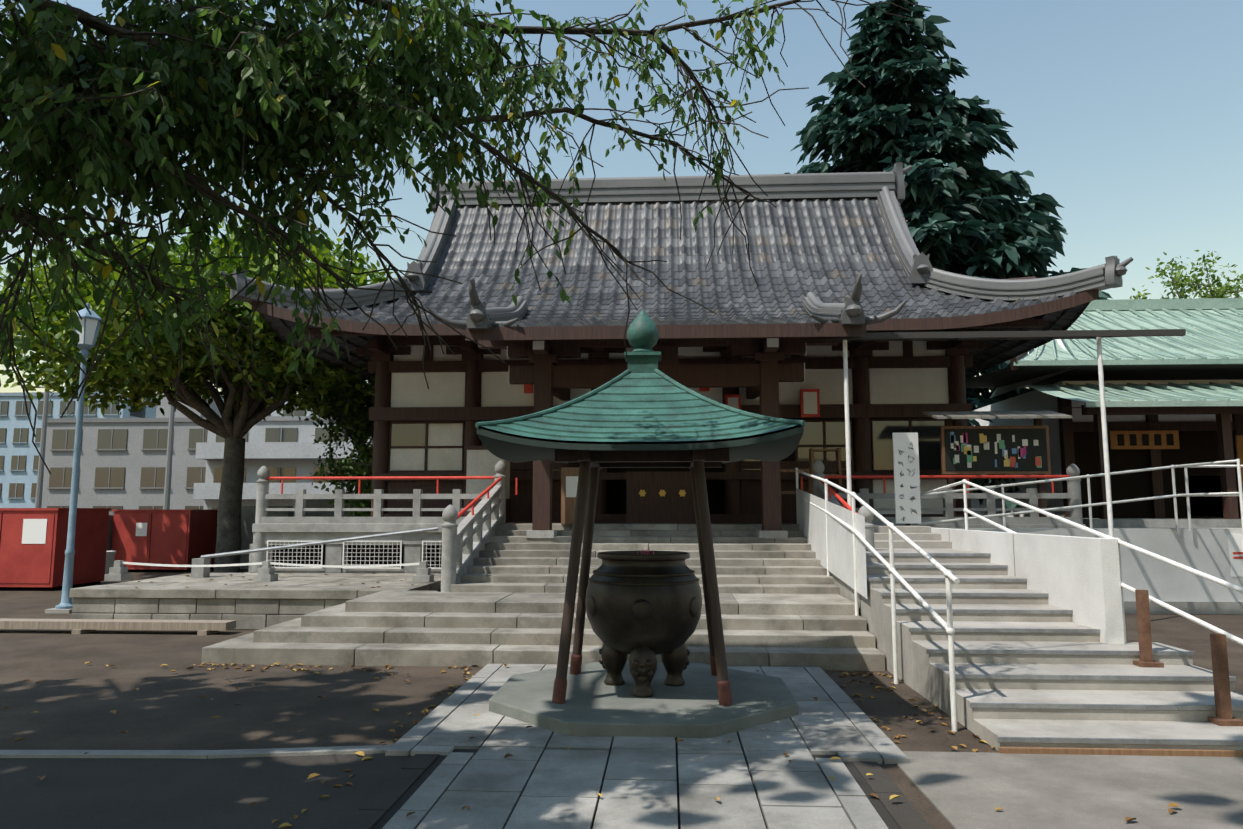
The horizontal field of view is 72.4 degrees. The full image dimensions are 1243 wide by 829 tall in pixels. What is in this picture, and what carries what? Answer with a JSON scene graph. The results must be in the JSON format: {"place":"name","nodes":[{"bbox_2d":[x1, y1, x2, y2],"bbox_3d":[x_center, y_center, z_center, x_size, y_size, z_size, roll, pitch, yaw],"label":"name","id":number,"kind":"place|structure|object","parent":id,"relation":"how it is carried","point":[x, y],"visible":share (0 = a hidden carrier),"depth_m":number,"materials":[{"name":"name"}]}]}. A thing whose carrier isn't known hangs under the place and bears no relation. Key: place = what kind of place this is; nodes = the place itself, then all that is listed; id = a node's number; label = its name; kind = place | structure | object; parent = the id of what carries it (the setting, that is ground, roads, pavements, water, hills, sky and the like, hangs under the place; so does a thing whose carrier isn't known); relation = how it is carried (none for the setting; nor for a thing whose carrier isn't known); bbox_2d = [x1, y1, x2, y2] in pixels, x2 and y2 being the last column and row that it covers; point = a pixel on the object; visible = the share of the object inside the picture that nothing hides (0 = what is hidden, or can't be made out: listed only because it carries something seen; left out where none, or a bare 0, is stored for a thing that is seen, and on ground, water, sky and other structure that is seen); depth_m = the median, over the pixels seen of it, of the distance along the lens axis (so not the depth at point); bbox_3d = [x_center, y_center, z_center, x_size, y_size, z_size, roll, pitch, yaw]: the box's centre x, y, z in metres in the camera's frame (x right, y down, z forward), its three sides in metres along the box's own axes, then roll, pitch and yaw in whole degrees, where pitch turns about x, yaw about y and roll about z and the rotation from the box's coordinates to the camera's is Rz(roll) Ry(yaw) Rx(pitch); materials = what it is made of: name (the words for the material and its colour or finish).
{"place":"outdoors","nodes":[
{"label":"outdoors","id":0,"kind":"place"},
{"bbox_2d":[106,499,353,568],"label":"boundary walls","id":1,"kind":"structure","parent":0,"point":[248,514],"depth_m":23.70,"materials":[{"name":"concrete"}]},
{"bbox_2d":[0,0,931,473],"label":"cherry tree","id":2,"kind":"object","parent":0,"point":[26,148],"depth_m":4.43,"materials":[{"name":"green plant"}]},
{"bbox_2d":[0,569,1242,828],"bbox_3d":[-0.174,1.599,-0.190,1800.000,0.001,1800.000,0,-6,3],"label":"ground","id":3,"kind":"structure","parent":0,"point":[72,699],"depth_m":7.50,"materials":[{"name":"grey asphalt"}]},
{"bbox_2d":[45,303,102,613],"bbox_3d":[-8.922,0.650,13.926,0.500,5.070,0.433,0,-6,3],"label":"street lamp post","id":4,"kind":"object","parent":3,"relation":"on","point":[91,325],"visible":0.88,"depth_m":13.88,"materials":[{"name":"metal"}]},
{"bbox_2d":[0,370,156,507],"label":"apartment building","id":5,"kind":"structure","parent":3,"relation":"on","point":[19,458],"depth_m":60.54,"materials":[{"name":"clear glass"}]},
{"bbox_2d":[35,386,174,508],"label":"utility poles","id":6,"kind":"object","parent":3,"relation":"on","point":[166,499],"visible":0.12,"depth_m":45.39,"materials":[{"name":"grey concrete"}]},
{"bbox_2d":[0,508,217,590],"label":"red storage cabinets","id":7,"kind":"object","parent":3,"relation":"on","point":[33,543],"visible":0.83,"depth_m":18.39,"materials":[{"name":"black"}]},
{"bbox_2d":[105,551,115,573],"bbox_3d":[-12.334,3.574,20.123,0.600,0.660,0.600,0,-6,3],"label":"post","id":8,"kind":"object","parent":3,"relation":"on","point":[110,555],"visible":0.31,"depth_m":20.05,"materials":[{"name":"white plastic"}]},
{"bbox_2d":[41,389,222,510],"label":"apartment building","id":9,"kind":"structure","parent":3,"relation":"on","point":[122,463],"depth_m":51.70,"materials":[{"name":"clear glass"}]},
{"bbox_2d":[0,215,394,572],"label":"zelkova tree","id":10,"kind":"object","parent":3,"relation":"on","point":[132,375],"depth_m":19.31,"materials":[{"name":"green plant"}]},
{"bbox_2d":[0,753,412,828],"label":"asphalt apron","id":11,"kind":"object","parent":3,"relation":"on","point":[129,793],"depth_m":4.90,"materials":[{"name":"grey asphalt"}]},
{"bbox_2d":[0,744,417,758],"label":"apron kerb","id":12,"kind":"structure","parent":3,"relation":"on","point":[268,752],"depth_m":5.62,"materials":[{"name":"stone"}]},
{"bbox_2d":[0,527,437,634],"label":"barrier and timber","id":13,"kind":"object","parent":3,"relation":"on","point":[200,568],"visible":1,"depth_m":12.84,"materials":[{"name":"stone"}]},
{"bbox_2d":[69,572,440,629],"bbox_3d":[-4.944,3.300,17.213,4.722,0.547,11.396,0,-6,3],"label":"stone podium","id":14,"kind":"object","parent":3,"relation":"on","point":[244,602],"visible":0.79,"depth_m":11.67,"materials":[{"name":"grey stone"}]},
{"bbox_2d":[223,399,323,415],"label":"city block","id":15,"kind":"structure","parent":3,"relation":"on","point":[296,413],"depth_m":98.81,"materials":[{"name":"white concrete"}]},
{"bbox_2d":[193,386,363,516],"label":"building","id":16,"kind":"structure","parent":3,"relation":"on","point":[280,446],"depth_m":46.92,"materials":[{"name":"concrete"},{"name":"glass"}]},
{"bbox_2d":[287,362,374,515],"bbox_3d":[-6.811,0.949,23.484,5.438,6.652,6.321,0,-6,3],"label":"pine like tree","id":17,"kind":"object","parent":3,"relation":"on","point":[360,423],"depth_m":22.07,"materials":[{"name":"green plant"}]},
{"bbox_2d":[310,423,372,516],"bbox_3d":[-5.404,2.033,19.761,3.460,3.648,3.410,0,-6,3],"label":"shrub behind veranda","id":18,"kind":"object","parent":3,"relation":"on","point":[366,456],"depth_m":19.30,"materials":[{"name":"green plant"}]},
{"bbox_2d":[352,437,372,493],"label":"building","id":19,"kind":"structure","parent":3,"relation":"on","point":[357,454],"depth_m":37.64,"materials":[{"name":"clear glass"}]},
{"bbox_2d":[201,523,885,670],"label":"stone stairs","id":20,"kind":"structure","parent":3,"relation":"on","point":[784,603],"depth_m":9.73,"materials":[{"name":"grey stone"}]},
{"bbox_2d":[3,572,1180,827],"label":"fallen leaves","id":21,"kind":"object","parent":3,"relation":"on","point":[1173,804],"depth_m":6.62,"materials":[{"name":"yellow plant"}]},
{"bbox_2d":[830,524,1242,756],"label":"concrete stair","id":22,"kind":"object","parent":3,"relation":"on","point":[1035,673],"visible":0.77,"depth_m":7.08,"materials":[{"name":"grey concrete"}]},
{"bbox_2d":[892,433,920,525],"bbox_3d":[4.410,1.139,13.131,0.380,1.720,0.092,0,-6,3],"label":"sign board","id":23,"kind":"object","parent":22,"relation":"on","point":[906,480],"visible":1,"depth_m":13.12,"materials":[{"name":"white paper"}]},
{"bbox_2d":[796,459,1242,731],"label":"white pipe railings","id":24,"kind":"object","parent":22,"relation":"on","point":[833,533],"visible":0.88,"depth_m":9.60,"materials":[{"name":"metal"}]},
{"bbox_2d":[896,751,1242,828],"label":"concrete pad","id":25,"kind":"object","parent":3,"relation":"on","point":[966,790],"depth_m":4.91,"materials":[{"name":"grey concrete"}]},
{"bbox_2d":[931,527,1242,643],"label":"ramp walls","id":26,"kind":"structure","parent":3,"relation":"on","point":[1076,571],"depth_m":12.21,"materials":[{"name":"concrete"}]},
{"bbox_2d":[0,0,1242,394],"label":"sky","id":27,"kind":"structure","parent":0,"point":[1128,114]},
{"bbox_2d":[339,664,931,828],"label":"stone path","id":28,"kind":"structure","parent":0,"point":[487,782],"depth_m":5.13,"materials":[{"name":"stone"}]},
{"bbox_2d":[489,662,798,740],"bbox_3d":[0.190,2.373,7.181,2.440,0.125,2.440,0,-6,3],"label":"octagonal stone base","id":29,"kind":"object","parent":28,"relation":"on","point":[595,705],"visible":0.88,"depth_m":6.60,"materials":[{"name":"grey stone"}]},
{"bbox_2d":[552,449,732,705],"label":"pavilion posts","id":30,"kind":"object","parent":29,"relation":"on","point":[696,462],"visible":0.96,"depth_m":6.88,"materials":[{"name":"brown wood"}]},
{"bbox_2d":[475,309,804,463],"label":"pavilion roof","id":31,"kind":"structure","parent":30,"relation":"on","point":[642,402],"depth_m":6.64,"materials":[{"name":"teal metal"}]},
{"bbox_2d":[585,550,701,697],"bbox_3d":[0.190,1.749,7.252,1.000,1.130,1.020,0,-6,3],"label":"incense burner","id":32,"kind":"object","parent":29,"relation":"on","point":[643,610],"visible":1,"depth_m":6.91,"materials":[{"name":"brown metal"}]},
{"bbox_2d":[391,338,948,513],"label":"wall panels","id":33,"kind":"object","parent":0,"point":[889,386],"depth_m":16.89,"materials":[{"name":"beige paint"}]},
{"bbox_2d":[356,329,984,530],"bbox_3d":[1.010,0.665,19.546,14.000,4.030,12.720,0,-6,3],"label":"timber frame","id":34,"kind":"object","parent":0,"point":[765,496],"visible":0.54,"depth_m":16.59,"materials":[{"name":"brown wood"}]},
{"bbox_2d":[390,373,944,538],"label":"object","id":35,"kind":"structure","parent":34,"relation":"attached to","point":[482,462],"depth_m":16.83,"materials":[{"name":"brown wood"}]},
{"bbox_2d":[251,276,1098,340],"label":"roof eaves","id":36,"kind":"object","parent":34,"relation":"on","point":[1013,318],"visible":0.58,"depth_m":14.38,"materials":[{"name":"wood"}]},
{"bbox_2d":[220,162,1133,381],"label":"temple roof tiles","id":37,"kind":"object","parent":36,"relation":"on","point":[843,245],"visible":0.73,"depth_m":17.77,"materials":[{"name":"grey tile"}]},
{"bbox_2d":[784,0,1149,512],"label":"cedar tree","id":38,"kind":"object","parent":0,"point":[965,243],"depth_m":31.15,"materials":[{"name":"green plant"}]},
{"bbox_2d":[965,298,1242,527],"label":"neighbour hall","id":39,"kind":"structure","parent":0,"point":[1162,410],"depth_m":19.31,"materials":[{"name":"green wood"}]},
{"bbox_2d":[1130,250,1242,358],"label":"ginkgo tree","id":40,"kind":"object","parent":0,"point":[1183,283],"depth_m":40.81,"materials":[{"name":"green plant"}]},
{"bbox_3d":[-0.294,2.467,13.023,6.920,1.256,7.400,0,-6,3],"label":"stair core","id":41,"kind":"object","parent":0,"visible":0},
{"bbox_2d":[249,522,1085,572],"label":"base wall","id":42,"kind":"structure","parent":41,"relation":"on","point":[411,549],"depth_m":14.87,"materials":[{"name":"grey stone"}]},
{"bbox_2d":[266,540,441,568],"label":"vent grilles","id":43,"kind":"object","parent":42,"relation":"attached to","point":[343,560],"visible":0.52,"depth_m":14.81,"materials":[{"name":"white metal"}]},
{"bbox_2d":[252,460,1082,591],"bbox_3d":[0.540,1.578,12.986,14.280,1.965,3.642,0,-6,3],"label":"stone balustrade","id":44,"kind":"object","parent":42,"relation":"on","point":[466,539],"visible":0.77,"depth_m":14.37,"materials":[{"name":"grey stone"}]},
{"bbox_2d":[266,475,1069,521],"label":"red handrails","id":45,"kind":"object","parent":44,"relation":"on","point":[830,489],"visible":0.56,"depth_m":14.53,"materials":[{"name":"metal"}]},
{"bbox_2d":[825,329,1185,536],"bbox_3d":[5.738,0.519,13.392,4.895,4.120,2.510,0,-6,3],"label":"frame","id":46,"kind":"object","parent":44,"relation":"on","point":[1097,335],"visible":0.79,"depth_m":12.33,"materials":[{"name":"grey metal"}]},
{"bbox_2d":[809,448,841,504],"bbox_3d":[3.691,1.286,15.357,0.530,1.350,0.240,0,-6,3],"label":"door frame","id":47,"kind":"object","parent":42,"relation":"on","point":[837,464],"visible":0.21,"depth_m":15.29,"materials":[{"name":"brown wood"}]},
{"bbox_2d":[922,411,1071,516],"bbox_3d":[6.570,0.895,14.840,2.270,2.010,0.800,0,-6,3],"label":"notice board","id":48,"kind":"object","parent":42,"relation":"on","point":[995,449],"visible":1,"depth_m":14.91,"materials":[{"name":"brown wood"}]}
]}

